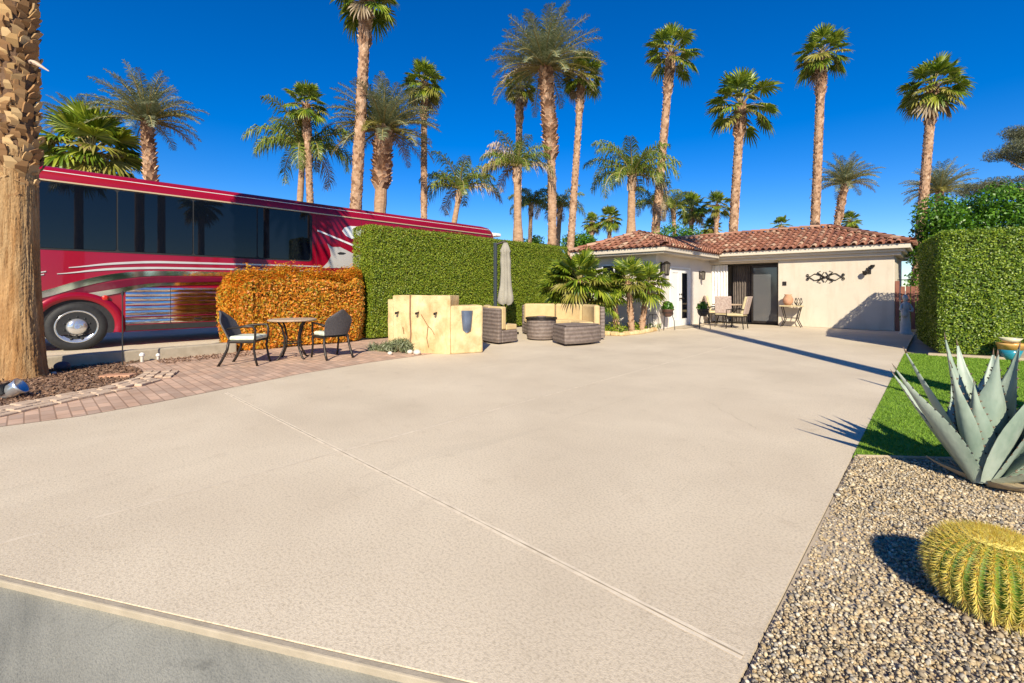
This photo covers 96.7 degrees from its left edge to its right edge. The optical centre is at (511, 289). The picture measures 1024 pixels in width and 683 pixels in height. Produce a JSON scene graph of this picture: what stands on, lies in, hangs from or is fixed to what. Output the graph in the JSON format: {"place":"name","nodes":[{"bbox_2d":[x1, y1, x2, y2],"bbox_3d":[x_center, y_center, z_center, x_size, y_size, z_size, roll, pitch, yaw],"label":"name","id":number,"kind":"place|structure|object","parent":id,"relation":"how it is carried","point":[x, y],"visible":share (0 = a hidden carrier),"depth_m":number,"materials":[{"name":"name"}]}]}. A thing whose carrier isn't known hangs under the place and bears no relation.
{"place":"outdoors","nodes":[
{"label":"outdoors","id":0,"kind":"place"},
{"bbox_2d":[0,587,401,682],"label":"street","id":1,"kind":"structure","parent":0,"point":[44,640],"depth_m":1.62,"materials":[{"name":"grey asphalt"}]},
{"bbox_2d":[0,338,432,426],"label":"paving","id":2,"kind":"structure","parent":0,"point":[194,377],"depth_m":6.98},
{"bbox_2d":[0,360,147,405],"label":"bark mulch","id":3,"kind":"object","parent":2,"relation":"on","point":[129,368],"visible":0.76,"depth_m":6.33,"materials":[{"name":"brown wood"}]},
{"bbox_2d":[0,378,29,398],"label":"spot light","id":4,"kind":"object","parent":3,"relation":"on","point":[15,387],"visible":0.9,"depth_m":5.26,"materials":[{"name":"metal"}]},
{"bbox_2d":[0,0,49,380],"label":"palm","id":5,"kind":"object","parent":3,"relation":"on","point":[23,354],"visible":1,"depth_m":6.46,"materials":[{"name":"brown plant"}]},
{"bbox_2d":[53,361,70,370],"bbox_3d":[-7.056,1.192,7.134,0.232,0.145,0.194,0,0,43],"label":"rock","id":6,"kind":"object","parent":3,"relation":"on","point":[63,365],"visible":0.94,"depth_m":7.07,"materials":[{"name":"stone"}]},
{"bbox_2d":[99,373,137,378],"bbox_3d":[-5.719,1.248,6.604,0.400,0.045,0.200,0,0,-11],"label":"loose brick","id":7,"kind":"object","parent":3,"relation":"on","point":[119,374],"visible":0.77,"depth_m":6.56,"materials":[{"name":"ceramic"}]},
{"bbox_2d":[121,291,123,364],"bbox_3d":[-6.509,0.640,7.603,0.037,1.260,0.037,0,0,-24],"label":"marker stake","id":8,"kind":"object","parent":3,"relation":"on","point":[122,293],"visible":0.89,"depth_m":7.60,"materials":[{"name":"black metal"}]},
{"bbox_2d":[0,369,178,416],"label":"brick edging","id":9,"kind":"object","parent":2,"relation":"on","point":[145,378],"visible":1,"depth_m":5.46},
{"bbox_2d":[156,351,260,363],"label":"leaf litter","id":10,"kind":"object","parent":2,"relation":"on","point":[195,357],"visible":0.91,"depth_m":8.46,"materials":[{"name":"brown plant"}]},
{"bbox_2d":[217,311,270,366],"bbox_3d":[-4.627,0.816,7.799,0.750,0.931,0.577,0,0,-6],"label":"bistro chair","id":11,"kind":"object","parent":2,"relation":"on","point":[231,328],"visible":0.99,"depth_m":7.70,"materials":[{"name":"metal"}]},
{"bbox_2d":[267,318,316,360],"bbox_3d":[-4.070,0.909,8.436,0.830,0.748,0.830,0,0,43],"label":"bistro table","id":12,"kind":"object","parent":2,"relation":"on","point":[301,326],"visible":0.99,"depth_m":8.32,"materials":[{"name":"tile"}]},
{"bbox_2d":[311,309,353,360],"bbox_3d":[-3.333,0.816,8.496,0.750,0.931,0.577,0,0,42],"label":"bistro chair","id":13,"kind":"object","parent":2,"relation":"on","point":[338,324],"visible":0.98,"depth_m":8.35,"materials":[{"name":"wicker"}]},
{"bbox_2d":[366,337,413,352],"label":"fountain plants","id":14,"kind":"object","parent":2,"relation":"on","point":[399,345],"visible":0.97,"depth_m":9.20,"materials":[{"name":"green plant"}]},
{"bbox_2d":[388,295,482,353],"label":"fountain wall","id":15,"kind":"structure","parent":2,"relation":"on","point":[428,324],"depth_m":9.14,"materials":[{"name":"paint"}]},
{"bbox_2d":[461,310,472,332],"bbox_3d":[-0.885,0.630,9.059,0.240,0.440,0.096,0,0,-24],"label":"pocket lamp","id":16,"kind":"object","parent":15,"relation":"attached to","point":[466,320],"visible":1,"depth_m":9.03,"materials":[{"name":"metal"}]},
{"bbox_2d":[39,166,500,349],"bbox_3d":[-6.417,-0.647,14.325,2.675,3.845,14.900,0,0,43],"label":"motor coach","id":17,"kind":"object","parent":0,"point":[163,255],"visible":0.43,"depth_m":10.56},
{"bbox_2d":[39,181,115,250],"bbox_3d":[-9.224,-1.525,9.453,0.014,1.330,1.516,0,0,43],"label":"window","id":18,"kind":"structure","parent":17,"relation":"in","point":[71,216],"depth_m":9.54,"materials":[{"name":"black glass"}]},
{"bbox_2d":[118,191,191,253],"bbox_3d":[-8.219,-1.525,10.531,0.014,1.330,1.371,0,0,43],"label":"window","id":19,"kind":"structure","parent":17,"relation":"in","point":[146,222],"depth_m":10.49,"materials":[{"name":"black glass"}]},
{"bbox_2d":[194,200,256,256],"bbox_3d":[-7.256,-1.525,11.564,0.014,1.330,1.393,0,0,43],"label":"window","id":20,"kind":"structure","parent":17,"relation":"in","point":[220,229],"depth_m":11.53,"materials":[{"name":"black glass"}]},
{"bbox_2d":[258,208,309,259],"bbox_3d":[-6.293,-1.525,12.596,0.014,1.330,1.369,0,0,43],"label":"window","id":21,"kind":"structure","parent":17,"relation":"in","point":[281,234],"depth_m":12.57,"materials":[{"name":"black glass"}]},
{"bbox_2d":[45,326,521,355],"bbox_3d":[-7.170,1.292,13.865,7.600,0.056,18.500,0,0,43],"label":"coach pad","id":22,"kind":"object","parent":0,"point":[111,341],"visible":0.11,"depth_m":11.39,"materials":[{"name":"concrete"}]},
{"bbox_2d":[215,260,365,350],"bbox_3d":[-5.028,0.303,10.681,1.311,1.993,3.271,0,0,43],"label":"orange hedge","id":23,"kind":"object","parent":22,"relation":"on","point":[320,296],"visible":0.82,"depth_m":10.12,"materials":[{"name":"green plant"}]},
{"bbox_2d":[352,224,567,338],"bbox_3d":[-1.036,-0.256,15.041,1.129,3.094,8.777,0,0,43],"label":"tall hedge","id":24,"kind":"object","parent":22,"relation":"on","point":[392,262],"visible":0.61,"depth_m":13.25,"materials":[{"name":"green plant"}]},
{"bbox_2d":[0,322,914,682],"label":"driveway","id":25,"kind":"structure","parent":0,"point":[684,490],"depth_m":2.77,"materials":[{"name":"concrete"}]},
{"bbox_2d":[2,330,786,655],"bbox_3d":[3.510,1.268,8.837,5.940,0.001,18.206,0,0,43],"label":"driveway joint","id":26,"kind":"object","parent":25,"relation":"on","point":[500,532],"visible":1,"depth_m":2.25,"materials":[{"name":"beige concrete"}]},
{"bbox_2d":[0,327,797,658],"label":"driveway trowelled edge","id":27,"kind":"object","parent":25,"relation":"on","point":[572,569],"visible":0.97,"depth_m":2.42,"materials":[{"name":"concrete"}]},
{"bbox_2d":[482,305,516,342],"bbox_3d":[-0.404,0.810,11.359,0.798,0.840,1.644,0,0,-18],"label":"wicker armchair","id":28,"kind":"object","parent":25,"relation":"on","point":[496,328],"visible":0.9,"depth_m":10.72,"materials":[{"name":"grey wicker"}]},
{"bbox_2d":[493,241,518,333],"bbox_3d":[-0.311,-0.074,13.049,0.750,2.688,0.700,0,0,43],"label":"closed umbrella","id":29,"kind":"object","parent":25,"relation":"on","point":[505,294],"visible":0.78,"depth_m":12.91,"materials":[{"name":"fabric"}]},
{"bbox_2d":[526,316,556,339],"bbox_3d":[0.758,0.953,11.736,0.820,0.575,0.820,0,0,43],"label":"fire table","id":30,"kind":"object","parent":25,"relation":"on","point":[539,327],"visible":0.94,"depth_m":11.40,"materials":[{"name":"wicker"}]},
{"bbox_2d":[533,259,591,304],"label":"fan palm","id":31,"kind":"object","parent":25,"relation":"on","point":[554,298],"visible":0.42,"depth_m":13.64,"materials":[{"name":"green plant"}]},
{"bbox_2d":[522,303,604,337],"bbox_3d":[1.428,0.810,12.548,2.654,0.840,1.137,0,0,43],"label":"wicker sofa","id":32,"kind":"object","parent":25,"relation":"on","point":[578,313],"visible":0.42,"depth_m":12.75,"materials":[{"name":"beige fabric"}]},
{"bbox_2d":[553,322,600,343],"bbox_3d":[1.433,1.010,10.754,0.912,0.420,1.177,0,0,43],"label":"wicker ottoman","id":33,"kind":"object","parent":25,"relation":"on","point":[572,333],"visible":1,"depth_m":10.42,"materials":[{"name":"grey wicker"}]},
{"bbox_2d":[544,246,615,307],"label":"fan palm","id":34,"kind":"object","parent":25,"relation":"on","point":[585,261],"visible":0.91,"depth_m":12.97,"materials":[{"name":"green plant"}]},
{"bbox_2d":[581,272,624,320],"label":"fan palm","id":35,"kind":"object","parent":25,"relation":"on","point":[607,309],"visible":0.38,"depth_m":13.20,"materials":[{"name":"green plant"}]},
{"bbox_2d":[593,270,631,329],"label":"fan palm","id":36,"kind":"object","parent":25,"relation":"on","point":[613,278],"visible":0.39,"depth_m":13.31,"materials":[{"name":"green plant"}]},
{"bbox_2d":[605,255,652,330],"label":"fan palm","id":37,"kind":"object","parent":25,"relation":"on","point":[629,267],"visible":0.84,"depth_m":13.12,"materials":[{"name":"green plant"}]},
{"bbox_2d":[605,327,656,335],"bbox_3d":[3.436,1.207,13.290,2.294,0.126,1.437,0,0,-8],"label":"stone border","id":38,"kind":"object","parent":25,"relation":"on","point":[626,333],"visible":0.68,"depth_m":12.78,"materials":[{"name":"stone"}]},
{"bbox_2d":[605,321,661,332],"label":"border plants","id":39,"kind":"object","parent":25,"relation":"on","point":[608,327],"visible":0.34,"depth_m":13.41,"materials":[{"name":"green plant"}]},
{"bbox_2d":[632,260,673,329],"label":"fan palm","id":40,"kind":"object","parent":25,"relation":"on","point":[652,273],"visible":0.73,"depth_m":13.37,"materials":[{"name":"green plant"}]},
{"bbox_2d":[662,312,674,329],"bbox_3d":[4.931,0.989,14.420,0.400,0.563,0.408,0,0,43],"label":"plant stand","id":41,"kind":"object","parent":25,"relation":"on","point":[664,321],"visible":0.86,"depth_m":14.37,"materials":[{"name":"black metal"}]},
{"bbox_2d":[661,301,673,316],"bbox_3d":[4.937,0.595,14.441,0.427,0.509,0.407,0,0,43],"label":"potted plant","id":42,"kind":"object","parent":41,"relation":"on","point":[667,308],"visible":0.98,"depth_m":14.33,"materials":[{"name":"green plant"}]},
{"bbox_2d":[698,312,710,328],"bbox_3d":[6.213,0.989,14.790,0.400,0.563,0.408,0,0,43],"label":"plant stand","id":43,"kind":"object","parent":25,"relation":"on","point":[700,318],"visible":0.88,"depth_m":14.70,"materials":[{"name":"black metal"}]},
{"bbox_2d":[696,301,709,315],"bbox_3d":[6.221,0.595,14.830,0.416,0.509,0.447,0,0,43],"label":"potted plant","id":44,"kind":"object","parent":43,"relation":"on","point":[702,306],"visible":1,"depth_m":14.71,"materials":[{"name":"green plant"}]},
{"bbox_2d":[704,296,724,324],"bbox_3d":[7.559,0.740,17.018,0.691,1.063,0.607,0,0,20],"label":"patio chair","id":45,"kind":"object","parent":25,"relation":"on","point":[706,298],"visible":0.52,"depth_m":16.86,"materials":[{"name":"fabric"}]},
{"bbox_2d":[714,296,733,325],"bbox_3d":[7.344,0.740,15.775,0.607,1.063,0.691,0,0,30],"label":"patio chair","id":46,"kind":"object","parent":25,"relation":"on","point":[722,304],"visible":0.85,"depth_m":15.56,"materials":[{"name":"fabric"}]},
{"bbox_2d":[726,296,752,328],"bbox_3d":[7.471,0.740,14.965,0.691,1.063,0.607,0,0,42],"label":"patio chair","id":47,"kind":"object","parent":25,"relation":"on","point":[746,305],"visible":1,"depth_m":14.77,"materials":[{"name":"fabric"}]},
{"bbox_2d":[568,224,917,330],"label":"house","id":48,"kind":"structure","parent":25,"relation":"on","point":[760,266],"depth_m":15.57,"materials":[{"name":"beige paint"}]},
{"bbox_2d":[602,264,624,276],"bbox_3d":[3.478,-0.430,15.459,1.000,0.900,0.040,0,0,43],"label":"window","id":49,"kind":"structure","parent":48,"relation":"in","point":[605,266],"depth_m":15.57,"materials":[{"name":"glass"}]},
{"bbox_2d":[660,261,670,275],"bbox_3d":[4.926,-0.689,14.572,0.322,0.468,0.255,0,0,43],"label":"wall lantern","id":50,"kind":"object","parent":48,"relation":"attached to","point":[666,264],"depth_m":14.51,"materials":[{"name":"metal"}]},
{"bbox_2d":[671,269,680,326],"bbox_3d":[5.583,0.260,15.495,0.121,1.960,0.771,0,0,43],"label":"door","id":51,"kind":"structure","parent":48,"relation":"in","point":[675,273],"depth_m":15.54,"materials":[{"name":"white paint"}]},
{"bbox_2d":[680,269,688,325],"bbox_3d":[6.115,0.260,16.065,0.121,1.960,0.771,0,0,43],"label":"door","id":52,"kind":"structure","parent":48,"relation":"in","point":[684,274],"depth_m":16.09,"materials":[{"name":"white paint"}]},
{"bbox_2d":[752,265,777,323],"bbox_3d":[9.378,0.160,16.859,0.908,2.140,0.050,0,0,43],"label":"sliding door","id":53,"kind":"structure","parent":48,"relation":"in","point":[764,277],"depth_m":16.84,"materials":[{"name":"glass"}]},
{"bbox_2d":[806,271,844,282],"bbox_3d":[10.475,-0.436,15.227,1.086,0.420,0.095,0,0,43],"label":"wall art","id":54,"kind":"object","parent":48,"relation":"attached to","point":[820,275],"depth_m":15.19,"materials":[{"name":"metal"}]},
{"bbox_2d":[779,305,803,327],"bbox_3d":[9.621,0.903,15.667,0.680,0.746,0.340,0,0,43],"label":"console table","id":55,"kind":"object","parent":25,"relation":"on","point":[784,320],"visible":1,"depth_m":15.60,"materials":[{"name":"metal"}]},
{"bbox_2d":[783,294,792,304],"bbox_3d":[9.548,0.340,15.735,0.320,0.380,0.320,0,0,43],"label":"terracotta jar","id":56,"kind":"object","parent":55,"relation":"on","point":[787,299],"visible":0.94,"depth_m":15.63,"materials":[{"name":"orange ceramic"}]},
{"bbox_2d":[898,295,913,333],"bbox_3d":[11.331,0.703,13.117,0.415,1.135,0.294,0,0,-14],"label":"garden statue","id":57,"kind":"object","parent":25,"relation":"on","point":[905,321],"visible":1,"depth_m":13.06,"materials":[{"name":"stone"}]},
{"bbox_2d":[895,279,918,330],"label":"gate","id":58,"kind":"structure","parent":25,"relation":"on","point":[902,301],"depth_m":13.87,"materials":[{"name":"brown wood"}]},
{"bbox_2d":[36,0,1023,290],"label":"sky","id":59,"kind":"structure","parent":0,"point":[219,56],"materials":[{"name":"blue"}]},
{"bbox_2d":[572,291,1023,357],"bbox_3d":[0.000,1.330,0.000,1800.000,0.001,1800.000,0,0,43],"label":"ground","id":60,"kind":"structure","parent":0,"point":[917,346],"depth_m":10.71,"materials":[{"name":"beige concrete"}]},
{"bbox_2d":[38,93,126,148],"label":"date palm","id":61,"kind":"object","parent":60,"relation":"on","point":[67,101],"visible":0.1,"depth_m":15.03,"materials":[{"name":"green plant"}]},
{"bbox_2d":[38,96,142,178],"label":"broad fan palm","id":62,"kind":"object","parent":60,"relation":"on","point":[121,157],"visible":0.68,"depth_m":13.71,"materials":[{"name":"green plant"}]},
{"bbox_2d":[47,342,236,368],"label":"pad kerb","id":63,"kind":"structure","parent":60,"relation":"on","point":[90,358],"depth_m":8.12,"materials":[{"name":"concrete"}]},
{"bbox_2d":[77,59,208,181],"bbox_3d":[-11.707,-2.880,14.566,3.389,8.330,3.244,0,0,43],"label":"date palm","id":64,"kind":"object","parent":60,"relation":"on","point":[145,109],"visible":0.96,"depth_m":14.39,"materials":[{"name":"green plant"}]},
{"bbox_2d":[0,575,468,682],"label":"kerb","id":65,"kind":"structure","parent":60,"relation":"on","point":[354,663],"depth_m":1.69,"materials":[{"name":"concrete"}]},
{"bbox_2d":[240,94,353,201],"bbox_3d":[-9.061,-3.245,19.639,4.457,9.054,4.507,0,0,43],"label":"queen palm","id":66,"kind":"object","parent":60,"relation":"on","point":[317,144],"visible":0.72,"depth_m":19.22,"materials":[{"name":"green plant"}]},
{"bbox_2d":[280,80,329,202],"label":"fan palm","id":67,"kind":"object","parent":60,"relation":"on","point":[307,91],"visible":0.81,"depth_m":18.07,"materials":[{"name":"green plant"}]},
{"bbox_2d":[330,0,399,209],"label":"fan palm","id":68,"kind":"object","parent":60,"relation":"on","point":[360,15],"visible":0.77,"depth_m":18.34,"materials":[{"name":"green plant"}]},
{"bbox_2d":[321,71,440,212],"bbox_3d":[-5.497,-3.818,19.500,4.866,10.216,4.877,0,0,43],"label":"date palm","id":69,"kind":"object","parent":60,"relation":"on","point":[385,121],"visible":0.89,"depth_m":19.13,"materials":[{"name":"green plant"}]},
{"bbox_2d":[398,57,444,218],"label":"fan palm","id":70,"kind":"object","parent":60,"relation":"on","point":[433,99],"visible":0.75,"depth_m":20.86,"materials":[{"name":"green plant"}]},
{"bbox_2d":[418,150,502,222],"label":"queen palm","id":71,"kind":"object","parent":60,"relation":"on","point":[460,182],"visible":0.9,"depth_m":22.30,"materials":[{"name":"green plant"}]},
{"bbox_2d":[479,130,556,245],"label":"queen palm","id":72,"kind":"object","parent":60,"relation":"on","point":[503,161],"visible":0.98,"depth_m":19.83,"materials":[{"name":"green plant"}]},
{"bbox_2d":[504,72,536,226],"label":"fan palm","id":73,"kind":"object","parent":60,"relation":"on","point":[520,103],"visible":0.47,"depth_m":23.84,"materials":[{"name":"green plant"}]},
{"bbox_2d":[508,187,558,241],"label":"queen palm","id":74,"kind":"object","parent":60,"relation":"on","point":[532,201],"visible":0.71,"depth_m":27.77,"materials":[{"name":"green plant"}]},
{"bbox_2d":[523,235,544,243],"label":"leafy tree","id":75,"kind":"object","parent":60,"relation":"on","point":[536,240],"visible":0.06,"depth_m":28.43,"materials":[{"name":"green plant"}]},
{"bbox_2d":[484,0,605,245],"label":"date palm","id":76,"kind":"object","parent":60,"relation":"on","point":[543,58],"visible":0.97,"depth_m":20.20,"materials":[{"name":"green plant"}]},
{"bbox_2d":[537,185,585,249],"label":"queen palm","id":77,"kind":"object","parent":60,"relation":"on","point":[560,206],"visible":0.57,"depth_m":29.85,"materials":[{"name":"green plant"}]},
{"bbox_2d":[559,231,596,303],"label":"leafy tree","id":78,"kind":"object","parent":60,"relation":"on","point":[581,239],"visible":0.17,"depth_m":26.65,"materials":[{"name":"green plant"}]},
{"bbox_2d":[560,47,604,258],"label":"fan palm","id":79,"kind":"object","parent":60,"relation":"on","point":[573,93],"visible":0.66,"depth_m":20.87,"materials":[{"name":"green plant"}]},
{"bbox_2d":[580,212,600,300],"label":"fan palm","id":80,"kind":"object","parent":60,"relation":"on","point":[591,227],"visible":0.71,"depth_m":39.77,"materials":[{"name":"green plant"}]},
{"bbox_2d":[598,204,622,237],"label":"fan palm","id":81,"kind":"object","parent":60,"relation":"on","point":[609,224],"visible":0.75,"depth_m":37.74,"materials":[{"name":"green plant"}]},
{"bbox_2d":[582,135,681,232],"bbox_3d":[6.758,-3.622,25.559,5.522,9.796,5.492,0,0,43],"label":"queen palm","id":82,"kind":"object","parent":60,"relation":"on","point":[631,169],"visible":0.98,"depth_m":25.14,"materials":[{"name":"green plant"}]},
{"bbox_2d":[635,181,682,222],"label":"queen palm","id":83,"kind":"object","parent":60,"relation":"on","point":[649,202],"visible":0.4,"depth_m":30.89,"materials":[{"name":"green plant"}]},
{"bbox_2d":[647,191,696,233],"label":"queen palm","id":84,"kind":"object","parent":60,"relation":"on","point":[679,205],"visible":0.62,"depth_m":31.62,"materials":[{"name":"green plant"}]},
{"bbox_2d":[643,21,704,233],"bbox_3d":[9.455,-7.326,26.999,3.478,17.249,3.550,0,0,43],"label":"fan palm","id":85,"kind":"object","parent":60,"relation":"on","point":[670,33],"visible":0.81,"depth_m":26.81,"materials":[{"name":"green plant"}]},
{"bbox_2d":[654,219,703,236],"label":"leafy tree","id":86,"kind":"object","parent":60,"relation":"on","point":[687,231],"visible":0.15,"depth_m":26.77,"materials":[{"name":"green plant"}]},
{"bbox_2d":[676,190,708,230],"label":"fan palm","id":87,"kind":"object","parent":60,"relation":"on","point":[698,214],"visible":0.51,"depth_m":34.70,"materials":[{"name":"green plant"}]},
{"bbox_2d":[700,216,721,235],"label":"fan palm","id":88,"kind":"object","parent":60,"relation":"on","point":[709,225],"visible":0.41,"depth_m":36.82,"materials":[{"name":"green plant"}]},
{"bbox_2d":[702,189,730,232],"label":"fan palm","id":89,"kind":"object","parent":60,"relation":"on","point":[716,196],"visible":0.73,"depth_m":35.84,"materials":[{"name":"green plant"}]},
{"bbox_2d":[704,67,783,233],"bbox_3d":[13.099,-5.770,26.018,4.036,14.121,4.118,0,0,20],"label":"fan palm","id":90,"kind":"object","parent":60,"relation":"on","point":[738,83],"visible":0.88,"depth_m":25.79,"materials":[{"name":"green plant"}]},
{"bbox_2d":[771,215,792,230],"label":"fan palm","id":91,"kind":"object","parent":60,"relation":"on","point":[779,219],"visible":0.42,"depth_m":37.78,"materials":[{"name":"green plant"}]},
{"bbox_2d":[792,23,852,227],"bbox_3d":[18.448,-7.234,27.018,3.214,17.035,3.083,0,0,43],"label":"fan palm","id":92,"kind":"object","parent":60,"relation":"on","point":[815,69],"visible":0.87,"depth_m":26.81,"materials":[{"name":"green plant"}]},
{"bbox_2d":[809,151,883,225],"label":"date palm","id":93,"kind":"object","parent":60,"relation":"on","point":[844,177],"visible":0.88,"depth_m":35.68,"materials":[{"name":"green plant"}]},
{"bbox_2d":[841,210,863,227],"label":"fan palm","id":94,"kind":"object","parent":60,"relation":"on","point":[848,215],"visible":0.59,"depth_m":37.76,"materials":[{"name":"green plant"}]},
{"bbox_2d":[895,51,977,316],"bbox_3d":[17.140,-4.127,18.477,2.506,10.834,2.455,0,0,43],"label":"fan palm","id":95,"kind":"object","parent":60,"relation":"on","point":[930,103],"visible":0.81,"depth_m":18.34,"materials":[{"name":"green plant"}]},
{"bbox_2d":[899,156,979,210],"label":"date palm","id":96,"kind":"object","parent":60,"relation":"on","point":[942,181],"visible":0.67,"depth_m":32.56,"materials":[{"name":"green plant"}]},
{"bbox_2d":[899,178,1023,329],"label":"shrub","id":97,"kind":"object","parent":60,"relation":"on","point":[985,213],"visible":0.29,"depth_m":13.93,"materials":[{"name":"green plant"}]},
{"bbox_2d":[915,226,1023,355],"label":"clipped hedge","id":98,"kind":"object","parent":60,"relation":"on","point":[971,291],"visible":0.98,"depth_m":8.73,"materials":[{"name":"green plant"}]},
{"bbox_2d":[951,124,1023,199],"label":"mesquite tree","id":99,"kind":"object","parent":60,"relation":"on","point":[1015,149],"visible":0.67,"depth_m":20.91,"materials":[{"name":"green plant"}]},
{"bbox_2d":[741,456,1023,682],"bbox_3d":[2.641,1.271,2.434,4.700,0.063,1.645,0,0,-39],"label":"gravel","id":100,"kind":"structure","parent":0,"point":[918,601],"depth_m":1.86,"materials":[{"name":"beige gravel"}]},
{"bbox_2d":[856,455,952,460],"bbox_3d":[5.205,1.262,3.265,5.189,0.028,0.024,0,0,4],"label":"turf edging","id":101,"kind":"object","parent":100,"relation":"on","point":[917,457],"visible":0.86,"depth_m":3.42,"materials":[{"name":"beige concrete"}]},
{"bbox_2d":[890,332,1023,491],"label":"agave","id":102,"kind":"object","parent":100,"relation":"on","point":[977,431],"visible":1,"depth_m":2.91,"materials":[{"name":"green plant"}]},
{"bbox_2d":[917,517,1023,634],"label":"barrel cactus","id":103,"kind":"object","parent":100,"relation":"on","point":[974,567],"visible":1,"depth_m":1.75,"materials":[{"name":"plant"}]},
{"bbox_2d":[853,352,1023,460],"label":"lawn","id":104,"kind":"structure","parent":0,"point":[902,441],"depth_m":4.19,"materials":[{"name":"green plant"}]},
{"bbox_2d":[928,353,1023,360],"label":"garden edging","id":105,"kind":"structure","parent":104,"relation":"on","point":[970,356],"depth_m":8.47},
{"bbox_2d":[995,342,1023,359],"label":"glazed pot","id":106,"kind":"object","parent":105,"relation":"on","point":[1007,351],"visible":0.86,"depth_m":8.18,"materials":[{"name":"teal ceramic"}]},
{"bbox_2d":[998,337,1022,342],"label":"glazed bowl","id":107,"kind":"object","parent":106,"relation":"on","point":[1009,340],"visible":1,"depth_m":8.20,"materials":[{"name":"beige ceramic"}]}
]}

